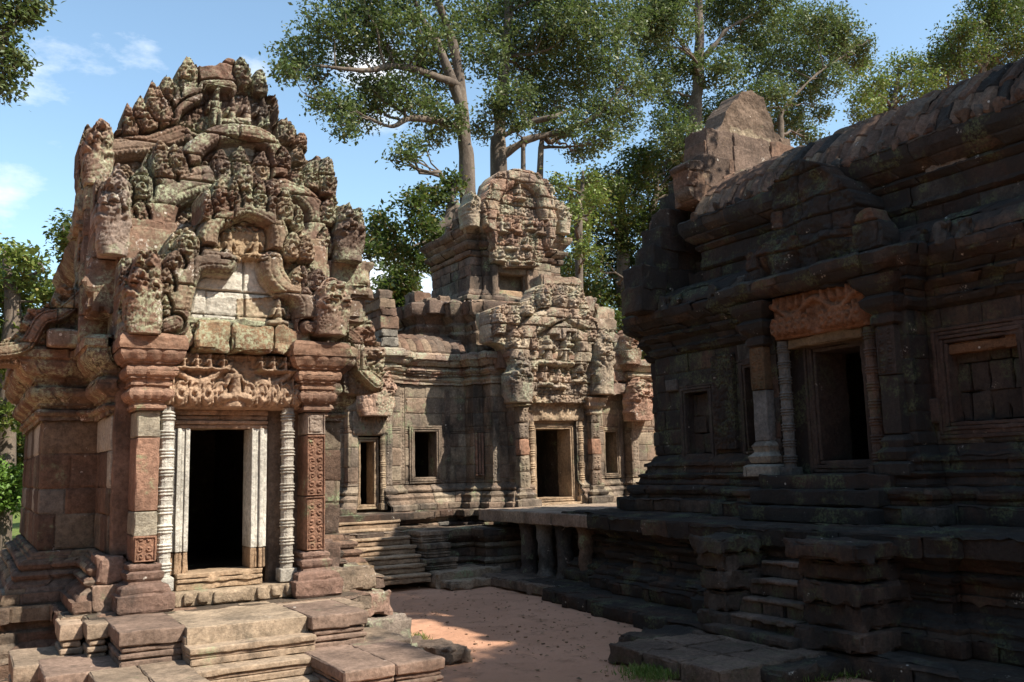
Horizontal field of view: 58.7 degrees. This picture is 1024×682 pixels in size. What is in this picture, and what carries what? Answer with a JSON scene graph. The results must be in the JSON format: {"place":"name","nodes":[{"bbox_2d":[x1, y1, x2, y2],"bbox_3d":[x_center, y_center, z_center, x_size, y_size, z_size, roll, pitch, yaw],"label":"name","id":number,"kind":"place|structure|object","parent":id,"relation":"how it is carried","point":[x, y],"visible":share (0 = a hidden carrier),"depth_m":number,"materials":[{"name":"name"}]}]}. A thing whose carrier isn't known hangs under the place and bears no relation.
{"place":"outdoors","nodes":[
{"label":"outdoors","id":0,"kind":"place"},
{"bbox_2d":[12,506,19,539],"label":"lawn","id":1,"kind":"structure","parent":0,"point":[15,526],"depth_m":43.98,"materials":[{"name":"green plant"}]},
{"bbox_2d":[0,453,23,556],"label":"bush","id":2,"kind":"object","parent":1,"relation":"on","point":[10,490],"visible":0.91,"depth_m":24.94,"materials":[{"name":"green plant"}]},
{"bbox_2d":[16,425,24,476],"bbox_3d":[-16.488,3.950,29.980,3.511,5.884,5.775,-1,-8,-3],"label":"tree","id":3,"kind":"object","parent":1,"relation":"on","point":[20,442],"visible":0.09,"depth_m":29.27,"materials":[{"name":"green plant"}]},
{"bbox_2d":[0,233,58,549],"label":"tree","id":4,"kind":"object","parent":1,"relation":"on","point":[16,302],"visible":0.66,"depth_m":26.42,"materials":[{"name":"green plant"}]},
{"bbox_2d":[38,207,72,299],"bbox_3d":[-11.917,0.937,24.670,1.960,10.151,5.070,2,-9,-24],"label":"tree","id":5,"kind":"object","parent":1,"relation":"on","point":[61,233],"visible":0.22,"depth_m":23.36,"materials":[{"name":"green plant"}]},
{"bbox_2d":[337,168,656,590],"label":"gate tower","id":6,"kind":"structure","parent":0,"point":[517,369],"depth_m":20.58,"materials":[{"name":"stone"}]},
{"bbox_2d":[408,425,442,483],"bbox_3d":[-2.015,2.541,20.367,0.807,1.276,0.481,3,-9,-30],"label":"window frame","id":7,"kind":"structure","parent":6,"relation":"in","point":[435,432],"depth_m":20.30,"materials":[{"name":"stone"}]},
{"bbox_2d":[489,264,532,296],"bbox_3d":[-0.053,-1.378,21.964,1.172,0.816,0.355,3,-9,-30],"label":"window frame","id":8,"kind":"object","parent":6,"relation":"in","point":[494,270],"depth_m":21.89,"materials":[{"name":"stone"}]},
{"bbox_2d":[602,427,621,477],"bbox_3d":[2.337,2.770,22.569,0.585,1.250,0.483,3,-9,-30],"label":"window frame","id":9,"kind":"structure","parent":6,"relation":"in","point":[613,446],"depth_m":22.54,"materials":[{"name":"stone"}]},
{"bbox_2d":[0,0,1023,331],"label":"sky","id":10,"kind":"structure","parent":0,"point":[102,55],"materials":[{"name":"blue"}]},
{"bbox_2d":[379,583,873,681],"bbox_3d":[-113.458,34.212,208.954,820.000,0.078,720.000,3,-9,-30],"label":"ground","id":11,"kind":"structure","parent":0,"point":[560,664],"depth_m":12.20,"materials":[{"name":"brown soil"}]},
{"bbox_2d":[0,0,64,111],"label":"overhanging tree","id":12,"kind":"object","parent":11,"relation":"on","point":[19,13],"visible":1,"depth_m":11.92,"materials":[{"name":"green plant"}]},
{"bbox_2d":[0,56,444,681],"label":"stone shrine","id":13,"kind":"object","parent":11,"relation":"on","point":[192,356],"visible":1,"depth_m":9.95,"materials":[{"name":"stone"}]},
{"bbox_2d":[258,0,483,204],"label":"tall tree","id":14,"kind":"object","parent":11,"relation":"on","point":[353,115],"visible":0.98,"depth_m":28.01,"materials":[{"name":"green plant"}]},
{"bbox_2d":[370,258,424,307],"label":"forest tree","id":15,"kind":"object","parent":11,"relation":"on","point":[400,284],"visible":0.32,"depth_m":46.72,"materials":[{"name":"green plant"}]},
{"bbox_2d":[362,161,474,280],"bbox_3d":[-3.047,0.136,26.423,4.747,11.788,4.944,3,-9,-30],"label":"tree","id":16,"kind":"object","parent":11,"relation":"on","point":[379,243],"visible":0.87,"depth_m":25.57,"materials":[{"name":"green plant"}]},
{"bbox_2d":[388,587,627,681],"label":"pebbles","id":17,"kind":"object","parent":11,"relation":"on","point":[516,631],"visible":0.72,"depth_m":12.38,"materials":[{"name":"stone"}]},
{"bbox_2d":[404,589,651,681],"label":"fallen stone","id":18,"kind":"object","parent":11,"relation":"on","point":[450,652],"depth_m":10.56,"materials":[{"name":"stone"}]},
{"bbox_2d":[478,502,616,595],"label":"causeway","id":19,"kind":"structure","parent":11,"relation":"on","point":[548,533],"depth_m":16.99,"materials":[{"name":"stone"}]},
{"bbox_2d":[445,0,666,178],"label":"tall tree","id":20,"kind":"object","parent":11,"relation":"on","point":[512,41],"visible":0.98,"depth_m":32.37,"materials":[{"name":"green plant"}]},
{"bbox_2d":[539,161,617,287],"bbox_3d":[2.343,0.073,29.360,2.530,12.461,5.392,-2,-8,7],"label":"sapling tree","id":21,"kind":"object","parent":11,"relation":"on","point":[579,213],"visible":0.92,"depth_m":29.68,"materials":[{"name":"green plant"}]},
{"bbox_2d":[560,253,600,299],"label":"forest tree","id":22,"kind":"object","parent":11,"relation":"on","point":[585,281],"visible":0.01,"depth_m":49.77,"materials":[{"name":"green plant"}]},
{"bbox_2d":[560,132,688,359],"bbox_3d":[5.886,-1.332,40.555,12.218,18.170,7.008,3,-9,-30],"label":"dark tree","id":23,"kind":"object","parent":11,"relation":"on","point":[647,166],"visible":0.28,"depth_m":39.35,"materials":[{"name":"green plant"}]},
{"bbox_2d":[412,583,893,681],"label":"grass","id":24,"kind":"structure","parent":11,"relation":"on","point":[645,671],"depth_m":9.36,"materials":[{"name":"green plant"}]},
{"bbox_2d":[607,0,878,167],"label":"forest tree","id":25,"kind":"object","parent":11,"relation":"on","point":[666,22],"visible":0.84,"depth_m":40.97,"materials":[{"name":"green plant"}]},
{"bbox_2d":[522,57,1023,681],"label":"stone hall","id":26,"kind":"structure","parent":11,"relation":"on","point":[826,333],"depth_m":11.43,"materials":[{"name":"stone"}]},
{"bbox_2d":[679,382,718,458],"bbox_3d":[3.188,1.342,14.955,0.437,1.283,0.842,3,-9,-30],"label":"window frame","id":27,"kind":"structure","parent":26,"relation":"in","point":[685,403],"depth_m":15.11,"materials":[{"name":"stone"}]},
{"bbox_2d":[738,358,755,454],"bbox_3d":[3.842,0.994,13.831,0.385,1.498,0.719,3,-9,-30],"label":"window frame","id":28,"kind":"structure","parent":26,"relation":"in","point":[746,392],"depth_m":13.97,"materials":[{"name":"stone"}]},
{"bbox_2d":[930,315,1023,438],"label":"window frame","id":29,"kind":"structure","parent":26,"relation":"in","point":[945,365],"depth_m":10.95,"materials":[{"name":"stone"}]},
{"bbox_2d":[832,42,971,125],"bbox_3d":[17.926,-3.333,38.853,9.778,21.080,5.167,3,-9,-30],"label":"forest tree","id":30,"kind":"object","parent":11,"relation":"on","point":[876,94],"visible":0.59,"depth_m":38.17,"materials":[{"name":"green plant"}]},
{"bbox_2d":[918,0,1023,87],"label":"forest tree","id":31,"kind":"object","parent":11,"relation":"on","point":[982,55],"visible":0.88,"depth_m":40.02,"materials":[{"name":"green plant"}]}
]}

